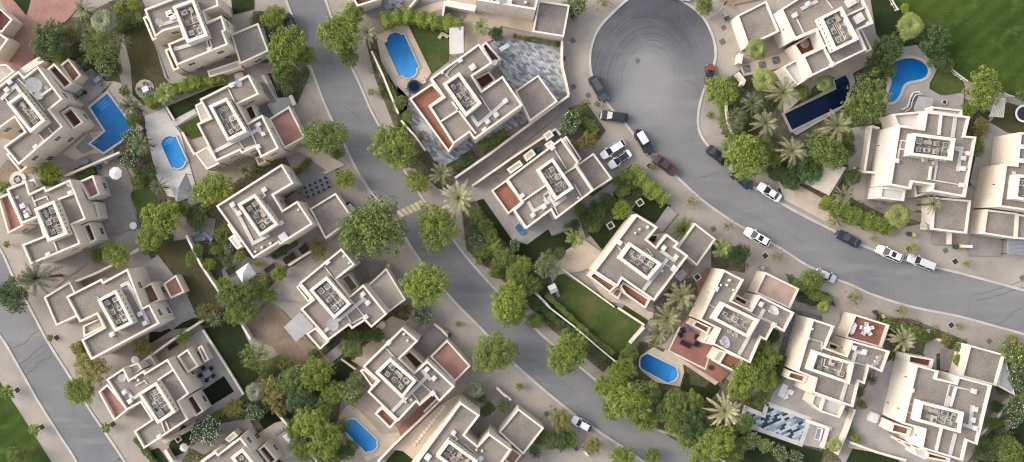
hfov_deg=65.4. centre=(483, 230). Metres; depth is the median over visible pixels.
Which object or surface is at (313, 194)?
paving dots
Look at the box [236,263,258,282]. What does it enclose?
gazebo
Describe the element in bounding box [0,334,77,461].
kerb
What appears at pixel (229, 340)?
lawn
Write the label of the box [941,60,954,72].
leafy tree
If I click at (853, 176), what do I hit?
dense tree
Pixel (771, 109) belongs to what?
ground cover
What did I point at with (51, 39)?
dense tree
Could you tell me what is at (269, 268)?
raised bed
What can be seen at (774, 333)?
dense tree
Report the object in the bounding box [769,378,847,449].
patio
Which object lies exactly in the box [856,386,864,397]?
leafy tree
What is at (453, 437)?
villa
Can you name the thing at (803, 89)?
leafy tree
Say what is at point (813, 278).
leafy tree
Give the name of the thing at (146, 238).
leafy tree
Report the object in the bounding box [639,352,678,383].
swimming pool
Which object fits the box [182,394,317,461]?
garden soil
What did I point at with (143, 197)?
lawn
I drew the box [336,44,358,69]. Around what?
leafy tree
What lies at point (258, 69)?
path
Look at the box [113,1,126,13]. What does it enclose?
bush
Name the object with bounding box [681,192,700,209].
sapling
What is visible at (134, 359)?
parasol
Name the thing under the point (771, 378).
leafy tree
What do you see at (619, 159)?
parked car
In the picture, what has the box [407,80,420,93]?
hot tub
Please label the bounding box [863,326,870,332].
deck table
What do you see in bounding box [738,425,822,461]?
lawn
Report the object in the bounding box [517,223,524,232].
sun lounger
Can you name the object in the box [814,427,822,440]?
day bed
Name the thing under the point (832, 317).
yard
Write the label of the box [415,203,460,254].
leafy tree
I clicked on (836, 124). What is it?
date palm
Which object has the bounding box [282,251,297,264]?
raised bed
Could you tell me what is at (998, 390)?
dense tree
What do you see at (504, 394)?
garden wall
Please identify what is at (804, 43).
deck table
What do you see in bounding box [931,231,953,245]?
forecourt
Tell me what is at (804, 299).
ground cover
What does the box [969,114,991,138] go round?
leafy tree
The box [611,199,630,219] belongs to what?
leafy tree
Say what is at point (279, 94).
lawn
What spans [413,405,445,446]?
stepping stones
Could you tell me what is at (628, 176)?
leafy tree
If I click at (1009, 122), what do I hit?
lawn
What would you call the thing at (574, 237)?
feather palm
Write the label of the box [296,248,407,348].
villa
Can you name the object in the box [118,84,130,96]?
flowering tree
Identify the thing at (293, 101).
garden wall
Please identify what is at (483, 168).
lane
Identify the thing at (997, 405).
dense tree
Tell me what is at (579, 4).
flowering tree
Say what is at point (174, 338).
garden wall
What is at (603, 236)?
lawn
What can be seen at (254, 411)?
flowering tree
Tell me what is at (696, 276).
stone planter
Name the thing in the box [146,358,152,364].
garden shed
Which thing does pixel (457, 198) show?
date palm
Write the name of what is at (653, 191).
hedge
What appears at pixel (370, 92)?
bush
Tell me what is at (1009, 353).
flowering tree
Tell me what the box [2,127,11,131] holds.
window
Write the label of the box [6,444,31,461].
leafy tree
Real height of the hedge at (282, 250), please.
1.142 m
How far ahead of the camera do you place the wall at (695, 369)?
139.74 m
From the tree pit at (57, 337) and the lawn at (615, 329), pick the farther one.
the tree pit at (57, 337)
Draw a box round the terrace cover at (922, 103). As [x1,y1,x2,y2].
[914,96,932,111]
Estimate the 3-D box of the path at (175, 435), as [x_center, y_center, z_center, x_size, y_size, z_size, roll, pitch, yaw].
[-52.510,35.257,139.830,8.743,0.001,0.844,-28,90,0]
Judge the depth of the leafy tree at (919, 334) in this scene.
137.94 m
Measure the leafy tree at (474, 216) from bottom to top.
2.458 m
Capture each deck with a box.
[338,405,399,460]
[344,392,398,460]
[376,24,430,87]
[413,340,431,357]
[641,347,683,385]
[792,69,854,134]
[886,45,963,114]
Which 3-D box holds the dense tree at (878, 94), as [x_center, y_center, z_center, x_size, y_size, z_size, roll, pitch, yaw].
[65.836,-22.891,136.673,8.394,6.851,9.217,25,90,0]
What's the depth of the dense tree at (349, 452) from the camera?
137.06 m
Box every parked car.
[283,12,300,35]
[346,201,357,213]
[571,415,592,432]
[588,75,607,101]
[599,110,627,122]
[599,139,625,159]
[607,149,631,168]
[634,129,654,155]
[704,64,715,85]
[705,145,729,165]
[729,169,753,189]
[743,227,770,246]
[756,182,781,201]
[816,268,836,282]
[835,230,861,247]
[874,244,903,262]
[905,253,936,270]
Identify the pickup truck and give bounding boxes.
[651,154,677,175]
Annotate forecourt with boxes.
[300,172,332,198]
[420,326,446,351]
[778,181,838,226]
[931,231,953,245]
[968,234,1001,255]
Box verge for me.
[0,383,50,461]
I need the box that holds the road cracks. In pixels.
[11,19,1023,391]
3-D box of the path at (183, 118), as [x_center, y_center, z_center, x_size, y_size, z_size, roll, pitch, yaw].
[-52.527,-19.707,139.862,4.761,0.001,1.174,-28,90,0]
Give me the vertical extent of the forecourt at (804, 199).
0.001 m
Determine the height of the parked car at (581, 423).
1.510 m
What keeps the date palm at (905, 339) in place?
on the garden soil at (908, 321)
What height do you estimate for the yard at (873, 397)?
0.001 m
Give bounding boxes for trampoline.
[1015,105,1023,121]
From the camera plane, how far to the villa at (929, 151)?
133.35 m
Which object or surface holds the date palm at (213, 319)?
on the garden soil at (159, 195)
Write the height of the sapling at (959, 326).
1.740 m
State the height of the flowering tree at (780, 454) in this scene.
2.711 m
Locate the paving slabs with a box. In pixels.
[742,56,780,72]
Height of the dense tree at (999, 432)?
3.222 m
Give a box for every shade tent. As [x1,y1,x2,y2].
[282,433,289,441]
[674,268,686,281]
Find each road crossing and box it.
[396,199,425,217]
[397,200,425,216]
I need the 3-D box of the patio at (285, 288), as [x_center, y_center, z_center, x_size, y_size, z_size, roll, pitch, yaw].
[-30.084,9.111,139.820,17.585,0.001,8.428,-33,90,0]
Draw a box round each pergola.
[285,191,304,205]
[449,55,458,63]
[470,416,488,436]
[983,97,1005,117]
[1001,239,1023,254]
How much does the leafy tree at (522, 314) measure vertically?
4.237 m
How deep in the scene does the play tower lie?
137.76 m
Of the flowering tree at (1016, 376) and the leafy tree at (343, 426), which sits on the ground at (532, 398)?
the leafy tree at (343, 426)
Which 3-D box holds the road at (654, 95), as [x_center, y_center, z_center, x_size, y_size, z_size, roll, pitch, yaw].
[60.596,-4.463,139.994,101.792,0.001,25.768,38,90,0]
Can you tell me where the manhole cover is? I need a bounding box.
[719,38,725,45]
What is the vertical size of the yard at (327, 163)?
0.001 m
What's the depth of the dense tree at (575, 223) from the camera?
138.37 m
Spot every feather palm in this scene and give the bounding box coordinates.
[154,82,179,104]
[472,18,489,35]
[565,229,584,248]
[712,238,731,257]
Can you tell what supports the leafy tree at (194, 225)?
on the garden soil at (217, 270)
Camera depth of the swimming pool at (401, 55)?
139.70 m
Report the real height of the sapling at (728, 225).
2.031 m
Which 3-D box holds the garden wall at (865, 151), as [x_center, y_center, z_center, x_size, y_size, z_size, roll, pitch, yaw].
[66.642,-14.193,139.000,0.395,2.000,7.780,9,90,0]
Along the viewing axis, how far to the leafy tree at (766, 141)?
137.57 m
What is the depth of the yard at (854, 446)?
139.72 m
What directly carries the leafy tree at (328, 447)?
on the garden soil at (334, 342)
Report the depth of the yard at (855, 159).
139.71 m
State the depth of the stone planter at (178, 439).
139.60 m
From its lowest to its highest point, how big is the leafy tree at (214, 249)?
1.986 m
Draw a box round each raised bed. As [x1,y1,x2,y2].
[225,265,236,276]
[263,262,276,273]
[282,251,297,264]
[297,242,309,254]
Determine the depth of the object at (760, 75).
134.80 m
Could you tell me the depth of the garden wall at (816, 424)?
139.30 m
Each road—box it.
[0,253,122,461]
[288,0,710,461]
[591,0,1023,332]
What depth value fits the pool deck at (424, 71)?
139.78 m
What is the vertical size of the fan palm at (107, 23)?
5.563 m
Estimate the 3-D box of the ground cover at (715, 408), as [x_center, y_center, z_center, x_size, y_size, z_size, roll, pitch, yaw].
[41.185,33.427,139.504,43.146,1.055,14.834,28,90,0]
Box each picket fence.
[890,0,898,10]
[950,69,967,81]
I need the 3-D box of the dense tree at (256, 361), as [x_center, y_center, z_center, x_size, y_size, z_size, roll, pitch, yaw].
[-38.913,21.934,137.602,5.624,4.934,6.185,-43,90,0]
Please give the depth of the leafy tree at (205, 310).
137.35 m
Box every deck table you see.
[800,39,808,47]
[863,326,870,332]
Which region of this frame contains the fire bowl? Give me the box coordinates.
[941,99,947,104]
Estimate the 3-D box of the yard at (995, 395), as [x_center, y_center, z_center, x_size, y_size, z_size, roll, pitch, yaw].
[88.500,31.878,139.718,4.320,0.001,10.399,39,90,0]
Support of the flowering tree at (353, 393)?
on the ground at (532, 398)
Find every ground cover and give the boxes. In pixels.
[41,0,139,165]
[130,105,291,461]
[182,398,267,461]
[184,159,358,309]
[249,11,311,104]
[259,307,399,461]
[365,41,454,190]
[461,202,612,370]
[562,98,601,142]
[588,172,641,223]
[610,343,836,461]
[713,239,748,272]
[719,47,947,177]
[789,281,830,308]
[801,183,919,224]
[875,316,967,360]
[964,105,989,187]
[986,352,1022,439]
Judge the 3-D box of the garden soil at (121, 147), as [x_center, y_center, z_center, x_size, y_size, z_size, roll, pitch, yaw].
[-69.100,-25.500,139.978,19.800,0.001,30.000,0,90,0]
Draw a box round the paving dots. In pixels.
[304,177,329,197]
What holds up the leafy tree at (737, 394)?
on the garden soil at (643, 347)
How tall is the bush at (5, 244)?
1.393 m
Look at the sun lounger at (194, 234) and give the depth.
139.58 m
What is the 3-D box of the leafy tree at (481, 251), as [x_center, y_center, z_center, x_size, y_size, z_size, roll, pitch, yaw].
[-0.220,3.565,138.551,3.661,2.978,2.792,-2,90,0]
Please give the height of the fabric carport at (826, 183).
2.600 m
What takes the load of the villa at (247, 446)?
on the ground at (532, 398)
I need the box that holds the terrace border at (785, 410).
[740,402,811,446]
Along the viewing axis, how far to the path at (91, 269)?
139.83 m
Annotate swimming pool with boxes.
[88,91,133,154]
[160,135,188,169]
[345,417,378,453]
[382,31,420,78]
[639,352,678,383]
[781,73,851,132]
[883,55,930,104]
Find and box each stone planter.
[174,435,181,442]
[606,221,614,229]
[635,198,644,206]
[692,272,701,281]
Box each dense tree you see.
[0,273,28,313]
[29,17,70,60]
[76,54,93,69]
[79,25,118,66]
[139,163,157,178]
[191,206,209,225]
[221,256,232,268]
[239,339,274,372]
[286,382,316,413]
[307,349,322,361]
[338,436,359,460]
[367,327,384,342]
[488,26,503,41]
[532,298,547,310]
[550,426,570,447]
[568,219,580,229]
[579,213,591,225]
[585,199,605,223]
[599,193,615,207]
[674,401,706,443]
[727,242,750,264]
[768,328,780,343]
[785,160,801,180]
[797,156,823,186]
[840,96,875,130]
[841,142,856,157]
[842,166,861,185]
[843,67,893,123]
[863,54,890,76]
[871,31,905,63]
[914,21,952,55]
[925,49,952,70]
[971,434,998,461]
[990,400,1003,412]
[994,427,1014,445]
[995,386,1007,394]
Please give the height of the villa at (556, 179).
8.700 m
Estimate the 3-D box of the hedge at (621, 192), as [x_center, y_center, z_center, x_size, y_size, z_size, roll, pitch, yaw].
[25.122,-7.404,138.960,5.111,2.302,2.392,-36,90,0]
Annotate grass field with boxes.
[893,0,1023,100]
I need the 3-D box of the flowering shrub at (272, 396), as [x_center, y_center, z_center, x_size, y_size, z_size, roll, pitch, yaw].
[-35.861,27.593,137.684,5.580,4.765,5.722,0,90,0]
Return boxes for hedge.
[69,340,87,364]
[73,164,96,179]
[115,11,144,34]
[132,436,157,461]
[142,70,227,109]
[198,407,227,429]
[270,241,297,259]
[294,157,311,174]
[370,51,400,111]
[380,6,463,33]
[446,148,478,175]
[478,127,509,152]
[481,402,494,416]
[526,293,610,363]
[544,292,615,355]
[552,429,571,452]
[570,105,599,133]
[614,175,641,198]
[617,339,638,361]
[624,163,671,207]
[718,103,740,146]
[768,165,800,190]
[770,353,786,384]
[791,278,833,306]
[818,191,894,235]
[881,317,927,338]
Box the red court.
[0,0,80,68]
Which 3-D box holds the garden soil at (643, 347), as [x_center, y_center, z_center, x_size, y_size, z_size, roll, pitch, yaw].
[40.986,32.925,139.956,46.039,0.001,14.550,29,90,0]
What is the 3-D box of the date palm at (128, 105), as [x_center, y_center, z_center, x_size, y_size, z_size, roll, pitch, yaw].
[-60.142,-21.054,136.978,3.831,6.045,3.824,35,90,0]
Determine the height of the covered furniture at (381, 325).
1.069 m
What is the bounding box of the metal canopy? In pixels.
[284,312,314,341]
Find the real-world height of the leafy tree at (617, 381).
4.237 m
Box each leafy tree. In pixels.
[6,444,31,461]
[37,161,62,186]
[53,47,72,64]
[62,374,94,405]
[73,352,111,385]
[90,248,103,264]
[100,240,130,267]
[113,63,122,75]
[121,12,135,26]
[125,113,139,128]
[126,0,140,11]
[129,174,144,190]
[131,335,155,357]
[132,166,140,175]
[135,227,164,251]
[138,202,182,239]
[161,198,185,218]
[175,329,190,344]
[177,199,189,217]
[185,250,195,265]
[188,218,206,232]
[190,169,233,207]
[191,242,203,259]
[195,303,220,320]
[202,258,215,269]
[210,245,222,254]
[212,226,231,245]
[215,275,234,295]
[215,282,246,312]
[222,397,244,417]
[223,305,244,326]
[234,249,245,263]
[234,280,262,303]
[239,303,261,323]
[253,274,270,289]
[257,288,277,302]
[258,364,275,379]
[260,4,286,29]
[266,23,308,73]
[271,60,295,83]
[271,263,287,281]
[274,354,295,371]
[275,364,305,395]
[284,418,305,441]
[288,437,312,461]
[292,405,328,438]
[295,44,317,66]
[298,119,348,156]
[299,355,337,393]
[300,161,308,169]
[307,237,329,261]
[307,420,346,460]
[311,393,337,418]
[315,10,362,55]
[319,379,345,404]
[325,445,344,461]
[330,146,346,160]
[333,168,355,189]
[335,419,349,433]
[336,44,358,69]
[336,195,409,259]
[337,210,366,245]
[338,327,365,357]
[340,1,364,24]
[357,326,370,342]
[367,123,419,169]
[398,260,450,308]
[398,304,412,316]
[402,109,411,122]
[403,169,432,192]
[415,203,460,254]
[467,207,481,223]
[472,243,491,257]
[472,329,520,374]
[474,395,486,402]
[476,218,494,235]
[483,228,497,243]
[488,266,504,278]
[490,278,528,327]
[491,244,515,268]
[496,397,510,412]
[501,256,516,268]
[502,305,527,328]
[505,262,529,293]
[512,254,533,276]
[516,274,542,296]
[524,311,543,328]
[534,429,546,446]
[540,430,555,450]
[546,325,588,377]
[549,405,572,432]
[553,247,566,260]
[564,431,577,449]
[573,202,586,217]
[574,104,589,116]
[581,434,603,457]
[588,220,601,232]
[592,374,615,396]
[599,382,653,421]
[601,400,621,424]
[605,367,629,392]
[608,446,635,461]
[609,355,638,381]
[611,177,622,186]
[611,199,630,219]
[617,167,633,186]
[622,380,658,414]
[624,346,638,360]
[631,413,657,433]
[642,380,662,403]
[643,446,660,461]
[648,398,672,423]
[657,388,687,424]
[664,412,690,437]
[676,430,690,449]
[678,388,705,413]
[684,439,707,461]
[694,0,713,17]
[694,407,716,431]
[694,425,735,461]
[704,75,739,109]
[719,138,741,158]
[721,438,747,461]
[722,132,769,181]
[726,376,751,399]
[728,347,766,394]
[730,129,746,142]
[735,411,754,433]
[750,339,783,370]
[753,388,771,406]
[757,366,778,393]
[759,135,772,152]
[763,146,783,167]
[794,84,811,100]
[800,154,823,168]
[800,268,825,289]
[807,128,849,171]
[840,125,855,144]
[848,427,855,435]
[855,400,867,409]
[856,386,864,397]
[880,64,896,80]
[895,11,924,41]
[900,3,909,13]
[912,328,929,345]
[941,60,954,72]
[941,332,952,346]
[951,353,959,368]
[952,342,962,352]
[960,100,978,118]
[961,64,1004,112]
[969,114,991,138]
[973,135,984,156]
[982,416,1001,429]
[992,434,1023,461]
[1005,333,1019,341]
[1014,88,1023,103]
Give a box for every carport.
[449,26,463,55]
[805,164,845,194]
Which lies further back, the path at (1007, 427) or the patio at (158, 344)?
the patio at (158, 344)
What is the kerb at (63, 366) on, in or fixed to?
on the road at (85, 438)
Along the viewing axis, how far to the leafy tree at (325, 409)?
136.43 m
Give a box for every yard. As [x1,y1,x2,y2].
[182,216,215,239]
[222,256,260,284]
[248,302,334,374]
[254,226,325,277]
[286,151,325,180]
[296,145,344,173]
[344,245,385,281]
[351,316,404,366]
[362,319,416,352]
[364,0,412,18]
[412,0,466,18]
[414,0,444,13]
[452,0,475,31]
[465,12,533,51]
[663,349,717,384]
[670,261,695,286]
[721,0,752,9]
[740,52,791,75]
[782,50,872,111]
[804,163,847,193]
[819,302,840,338]
[848,125,880,169]
[848,359,893,442]
[848,442,880,451]
[862,425,954,461]
[866,169,921,221]
[970,123,1008,188]
[981,386,1010,436]
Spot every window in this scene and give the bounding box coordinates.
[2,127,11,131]
[30,155,39,160]
[44,155,55,160]
[53,135,62,140]
[98,227,104,233]
[101,182,107,188]
[254,432,260,439]
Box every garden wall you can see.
[19,57,50,73]
[64,151,122,176]
[75,263,118,281]
[130,248,141,254]
[142,319,204,360]
[148,355,159,366]
[164,447,175,461]
[165,106,174,120]
[181,132,195,155]
[185,235,219,294]
[202,329,244,394]
[241,324,253,339]
[274,409,318,461]
[288,250,310,265]
[289,95,296,106]
[341,358,356,369]
[371,51,399,114]
[377,401,438,461]
[401,120,425,151]
[409,0,418,9]
[423,398,436,412]
[434,323,447,336]
[442,1,445,16]
[445,0,475,13]
[455,95,568,178]
[472,128,555,186]
[496,386,510,400]
[535,293,550,308]
[550,308,616,361]
[560,41,569,94]
[562,268,614,306]
[617,307,644,325]
[628,326,644,343]
[724,105,737,137]
[734,53,742,65]
[734,72,745,86]
[805,419,831,430]
[819,427,829,447]
[833,407,855,454]
[847,440,906,460]
[849,167,875,173]
[860,126,872,170]
[946,233,951,243]
[961,245,972,247]
[980,395,1013,435]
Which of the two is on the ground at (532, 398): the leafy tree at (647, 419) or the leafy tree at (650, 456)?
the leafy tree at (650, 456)
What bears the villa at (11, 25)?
on the ground at (532, 398)
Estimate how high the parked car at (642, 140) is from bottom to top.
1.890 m
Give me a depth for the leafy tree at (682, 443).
137.55 m
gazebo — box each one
[169,173,193,201]
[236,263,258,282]
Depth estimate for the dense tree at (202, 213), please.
137.60 m
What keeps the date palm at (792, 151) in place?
on the garden soil at (802, 137)
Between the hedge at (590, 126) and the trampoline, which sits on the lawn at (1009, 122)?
the trampoline
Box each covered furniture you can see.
[80,158,90,165]
[234,72,244,79]
[376,320,386,329]
[867,411,879,422]
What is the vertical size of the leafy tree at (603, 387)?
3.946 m
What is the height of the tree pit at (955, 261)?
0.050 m
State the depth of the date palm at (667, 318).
132.63 m
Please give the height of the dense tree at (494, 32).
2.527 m
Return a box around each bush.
[0,181,10,194]
[0,384,15,398]
[2,241,10,247]
[28,424,41,436]
[46,334,53,340]
[100,422,112,432]
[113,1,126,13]
[367,88,375,95]
[476,257,483,266]
[485,237,503,253]
[516,383,523,390]
[705,111,714,118]
[851,432,861,443]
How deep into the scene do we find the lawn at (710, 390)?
139.90 m
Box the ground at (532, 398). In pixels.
[0,0,1023,461]
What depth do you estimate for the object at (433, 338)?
139.80 m
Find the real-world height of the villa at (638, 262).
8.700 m
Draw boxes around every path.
[0,160,27,182]
[15,239,115,286]
[66,262,106,282]
[91,235,113,247]
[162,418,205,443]
[171,109,196,125]
[206,62,276,88]
[261,75,291,115]
[392,405,439,450]
[398,393,460,458]
[398,397,439,435]
[481,392,507,421]
[588,277,653,319]
[656,206,677,232]
[772,309,820,389]
[923,338,946,368]
[990,422,1012,452]
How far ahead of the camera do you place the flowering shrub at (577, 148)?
138.16 m
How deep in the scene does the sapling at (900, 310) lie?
138.09 m
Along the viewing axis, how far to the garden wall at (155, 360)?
138.50 m
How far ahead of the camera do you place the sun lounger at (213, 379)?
139.58 m
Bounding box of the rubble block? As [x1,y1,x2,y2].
[385,3,392,10]
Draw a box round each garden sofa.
[679,340,691,348]
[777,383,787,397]
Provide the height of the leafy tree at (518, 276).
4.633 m
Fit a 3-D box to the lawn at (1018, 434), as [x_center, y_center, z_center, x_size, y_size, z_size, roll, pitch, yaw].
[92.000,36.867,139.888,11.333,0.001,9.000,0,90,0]
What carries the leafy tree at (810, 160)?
on the garden soil at (802, 137)
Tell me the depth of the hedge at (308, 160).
139.21 m
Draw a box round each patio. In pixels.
[62,81,142,160]
[69,158,137,276]
[76,133,93,152]
[82,68,112,102]
[134,257,166,281]
[135,79,153,97]
[136,338,171,361]
[145,108,194,196]
[152,254,196,331]
[155,45,174,82]
[164,294,194,329]
[187,330,242,411]
[190,420,241,454]
[211,418,257,450]
[258,421,300,460]
[259,103,272,117]
[264,235,346,301]
[282,455,313,461]
[323,342,344,362]
[396,85,526,165]
[470,135,590,243]
[491,37,566,100]
[504,454,524,461]
[548,199,588,235]
[558,240,600,274]
[586,183,619,207]
[667,323,728,382]
[683,268,710,325]
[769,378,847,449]
[940,349,954,370]
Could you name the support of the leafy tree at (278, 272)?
on the garden soil at (217, 270)
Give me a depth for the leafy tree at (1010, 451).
135.73 m
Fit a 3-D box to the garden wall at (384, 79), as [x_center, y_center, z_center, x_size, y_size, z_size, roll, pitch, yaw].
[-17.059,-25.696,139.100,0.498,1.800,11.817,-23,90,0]
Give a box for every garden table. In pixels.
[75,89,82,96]
[93,76,100,82]
[129,222,136,228]
[141,85,148,92]
[202,369,211,377]
[499,43,509,51]
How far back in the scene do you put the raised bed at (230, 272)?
139.70 m
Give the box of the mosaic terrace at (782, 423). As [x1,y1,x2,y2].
[746,407,805,441]
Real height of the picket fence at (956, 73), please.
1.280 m
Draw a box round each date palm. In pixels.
[18,260,62,296]
[72,0,98,20]
[114,33,130,50]
[118,95,141,117]
[129,134,157,155]
[150,178,168,196]
[206,310,223,327]
[237,161,256,179]
[355,19,383,47]
[429,160,456,187]
[440,179,477,217]
[644,322,669,346]
[651,301,683,334]
[663,279,696,311]
[703,392,741,427]
[740,91,763,115]
[749,110,778,139]
[765,76,799,110]
[775,136,806,166]
[804,129,824,146]
[816,109,851,142]
[832,184,853,206]
[866,372,877,385]
[885,324,915,353]
[916,194,942,214]
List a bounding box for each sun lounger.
[190,231,199,237]
[194,237,204,241]
[203,232,212,241]
[208,376,217,382]
[273,427,283,435]
[514,224,522,234]
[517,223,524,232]
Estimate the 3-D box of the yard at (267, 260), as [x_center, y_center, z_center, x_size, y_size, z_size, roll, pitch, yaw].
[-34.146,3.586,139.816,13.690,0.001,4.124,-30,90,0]
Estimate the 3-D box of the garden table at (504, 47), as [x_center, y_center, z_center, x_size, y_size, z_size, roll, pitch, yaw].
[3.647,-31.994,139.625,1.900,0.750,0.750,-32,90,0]
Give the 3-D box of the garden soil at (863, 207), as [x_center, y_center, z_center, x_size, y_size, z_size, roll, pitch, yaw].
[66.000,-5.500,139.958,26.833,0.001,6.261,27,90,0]
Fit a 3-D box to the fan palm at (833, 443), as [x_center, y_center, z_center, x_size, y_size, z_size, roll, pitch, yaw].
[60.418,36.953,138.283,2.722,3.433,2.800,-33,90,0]
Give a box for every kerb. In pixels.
[0,248,125,461]
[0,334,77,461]
[285,0,645,461]
[324,0,724,461]
[589,0,1023,334]
[679,0,1023,291]
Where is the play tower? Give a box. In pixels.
[547,269,559,296]
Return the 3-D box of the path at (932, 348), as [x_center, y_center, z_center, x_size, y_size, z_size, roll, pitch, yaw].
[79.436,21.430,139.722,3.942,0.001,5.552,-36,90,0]
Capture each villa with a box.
[0,9,23,61]
[0,59,95,173]
[0,175,111,264]
[44,267,189,359]
[98,343,213,447]
[143,0,270,77]
[195,74,307,171]
[200,427,282,461]
[216,164,352,258]
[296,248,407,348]
[354,0,381,10]
[360,323,470,428]
[409,42,557,154]
[412,393,543,461]
[476,0,569,41]
[491,130,611,228]
[586,214,715,308]
[686,268,798,371]
[730,0,872,88]
[781,312,889,417]
[867,106,975,233]
[879,342,1014,461]
[970,132,1023,239]
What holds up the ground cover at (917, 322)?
on the garden soil at (908, 321)
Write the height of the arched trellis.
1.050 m
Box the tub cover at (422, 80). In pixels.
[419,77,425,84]
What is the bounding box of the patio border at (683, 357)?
[668,327,708,369]
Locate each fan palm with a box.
[90,9,117,33]
[245,382,264,401]
[467,379,485,397]
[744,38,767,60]
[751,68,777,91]
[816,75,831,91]
[817,301,829,313]
[825,437,841,451]
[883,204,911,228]
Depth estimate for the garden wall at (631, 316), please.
139.10 m
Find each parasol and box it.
[109,167,121,179]
[131,356,138,363]
[180,443,190,451]
[849,321,856,335]
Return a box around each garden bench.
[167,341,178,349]
[504,51,512,58]
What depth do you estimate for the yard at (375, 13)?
139.76 m
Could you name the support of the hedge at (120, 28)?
on the garden soil at (121, 147)
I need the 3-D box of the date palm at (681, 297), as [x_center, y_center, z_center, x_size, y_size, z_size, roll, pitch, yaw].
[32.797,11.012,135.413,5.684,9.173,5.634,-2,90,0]
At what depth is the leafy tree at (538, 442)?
137.84 m
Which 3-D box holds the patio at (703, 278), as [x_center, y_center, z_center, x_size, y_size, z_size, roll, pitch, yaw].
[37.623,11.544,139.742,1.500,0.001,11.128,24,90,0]
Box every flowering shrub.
[62,24,81,44]
[259,375,288,407]
[270,396,288,417]
[569,139,579,151]
[578,130,597,150]
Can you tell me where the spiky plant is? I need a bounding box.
[669,215,695,241]
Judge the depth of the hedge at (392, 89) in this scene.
138.71 m
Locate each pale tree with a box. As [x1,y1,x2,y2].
[393,95,409,109]
[414,130,424,141]
[532,248,558,278]
[724,106,747,133]
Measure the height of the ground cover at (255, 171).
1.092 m
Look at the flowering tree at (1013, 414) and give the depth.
136.36 m
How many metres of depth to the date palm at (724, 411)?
131.93 m
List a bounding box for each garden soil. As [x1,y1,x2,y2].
[34,0,145,169]
[130,104,261,401]
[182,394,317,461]
[186,157,351,304]
[252,11,309,107]
[259,305,408,461]
[365,34,454,191]
[461,201,608,371]
[560,103,605,147]
[581,165,644,237]
[609,341,841,461]
[649,279,697,344]
[711,240,744,272]
[722,42,954,173]
[785,273,835,306]
[795,176,920,228]
[876,318,966,371]
[963,98,989,185]
[967,350,1023,461]
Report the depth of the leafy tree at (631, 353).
138.07 m
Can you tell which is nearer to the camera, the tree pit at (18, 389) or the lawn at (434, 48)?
the lawn at (434, 48)
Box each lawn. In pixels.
[14,0,29,13]
[65,41,88,71]
[123,22,167,104]
[131,176,156,220]
[149,318,200,343]
[151,448,167,461]
[155,239,217,311]
[167,84,227,117]
[169,425,196,455]
[178,116,201,138]
[202,322,260,391]
[231,0,253,14]
[260,408,281,428]
[268,74,289,97]
[331,355,352,381]
[386,450,412,461]
[409,25,449,72]
[476,199,577,266]
[543,274,640,360]
[588,214,631,249]
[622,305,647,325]
[632,196,670,223]
[681,373,719,398]
[689,371,709,387]
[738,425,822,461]
[846,449,898,461]
[871,0,944,70]
[930,70,964,94]
[978,420,1023,461]
[990,102,1023,132]
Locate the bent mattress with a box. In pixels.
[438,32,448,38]
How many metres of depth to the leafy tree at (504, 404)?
138.13 m
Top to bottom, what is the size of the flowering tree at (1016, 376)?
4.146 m
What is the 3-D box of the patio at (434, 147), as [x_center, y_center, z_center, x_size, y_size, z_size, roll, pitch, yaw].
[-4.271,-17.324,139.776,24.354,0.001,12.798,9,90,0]
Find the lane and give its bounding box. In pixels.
[455,98,572,188]
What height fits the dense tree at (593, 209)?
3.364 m
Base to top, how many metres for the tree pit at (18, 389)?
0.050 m
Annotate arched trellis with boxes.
[901,91,922,111]
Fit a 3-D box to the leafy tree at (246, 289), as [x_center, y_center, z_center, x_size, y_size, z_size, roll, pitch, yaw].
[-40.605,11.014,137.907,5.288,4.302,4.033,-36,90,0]
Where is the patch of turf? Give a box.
[203,376,233,404]
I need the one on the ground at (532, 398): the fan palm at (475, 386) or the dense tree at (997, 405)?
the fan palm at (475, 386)
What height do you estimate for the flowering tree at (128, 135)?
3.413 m
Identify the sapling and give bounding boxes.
[593,0,612,11]
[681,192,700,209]
[721,218,735,229]
[767,247,784,262]
[826,211,840,231]
[840,284,862,309]
[870,232,879,242]
[890,305,907,318]
[904,238,922,256]
[955,322,964,329]
[962,256,971,269]
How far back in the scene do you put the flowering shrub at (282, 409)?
137.41 m
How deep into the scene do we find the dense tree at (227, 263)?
138.44 m
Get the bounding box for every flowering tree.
[37,49,51,61]
[93,54,120,77]
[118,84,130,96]
[120,128,144,147]
[120,148,142,169]
[190,415,222,445]
[224,243,233,254]
[244,403,264,419]
[281,82,293,96]
[339,378,365,408]
[347,371,365,388]
[411,304,433,326]
[468,232,484,249]
[509,238,519,252]
[528,444,540,459]
[560,110,582,134]
[562,0,587,19]
[741,432,760,449]
[755,437,774,453]
[771,443,788,461]
[787,449,803,461]
[997,339,1023,370]
[1000,399,1023,428]
[1006,389,1023,410]
[1007,365,1023,391]
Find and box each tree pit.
[13,386,21,393]
[39,423,45,430]
[53,333,60,341]
[110,420,116,427]
[761,252,769,259]
[947,321,954,328]
[951,257,958,265]
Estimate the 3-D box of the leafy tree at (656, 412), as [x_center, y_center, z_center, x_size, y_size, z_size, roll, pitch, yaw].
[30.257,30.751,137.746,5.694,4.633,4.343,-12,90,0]
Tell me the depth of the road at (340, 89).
139.99 m
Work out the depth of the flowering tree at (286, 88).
138.28 m
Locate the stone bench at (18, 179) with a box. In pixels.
[9,171,26,185]
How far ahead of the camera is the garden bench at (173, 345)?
139.54 m
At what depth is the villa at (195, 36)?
133.35 m
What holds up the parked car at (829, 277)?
on the road at (654, 95)
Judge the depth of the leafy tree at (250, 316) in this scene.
137.12 m

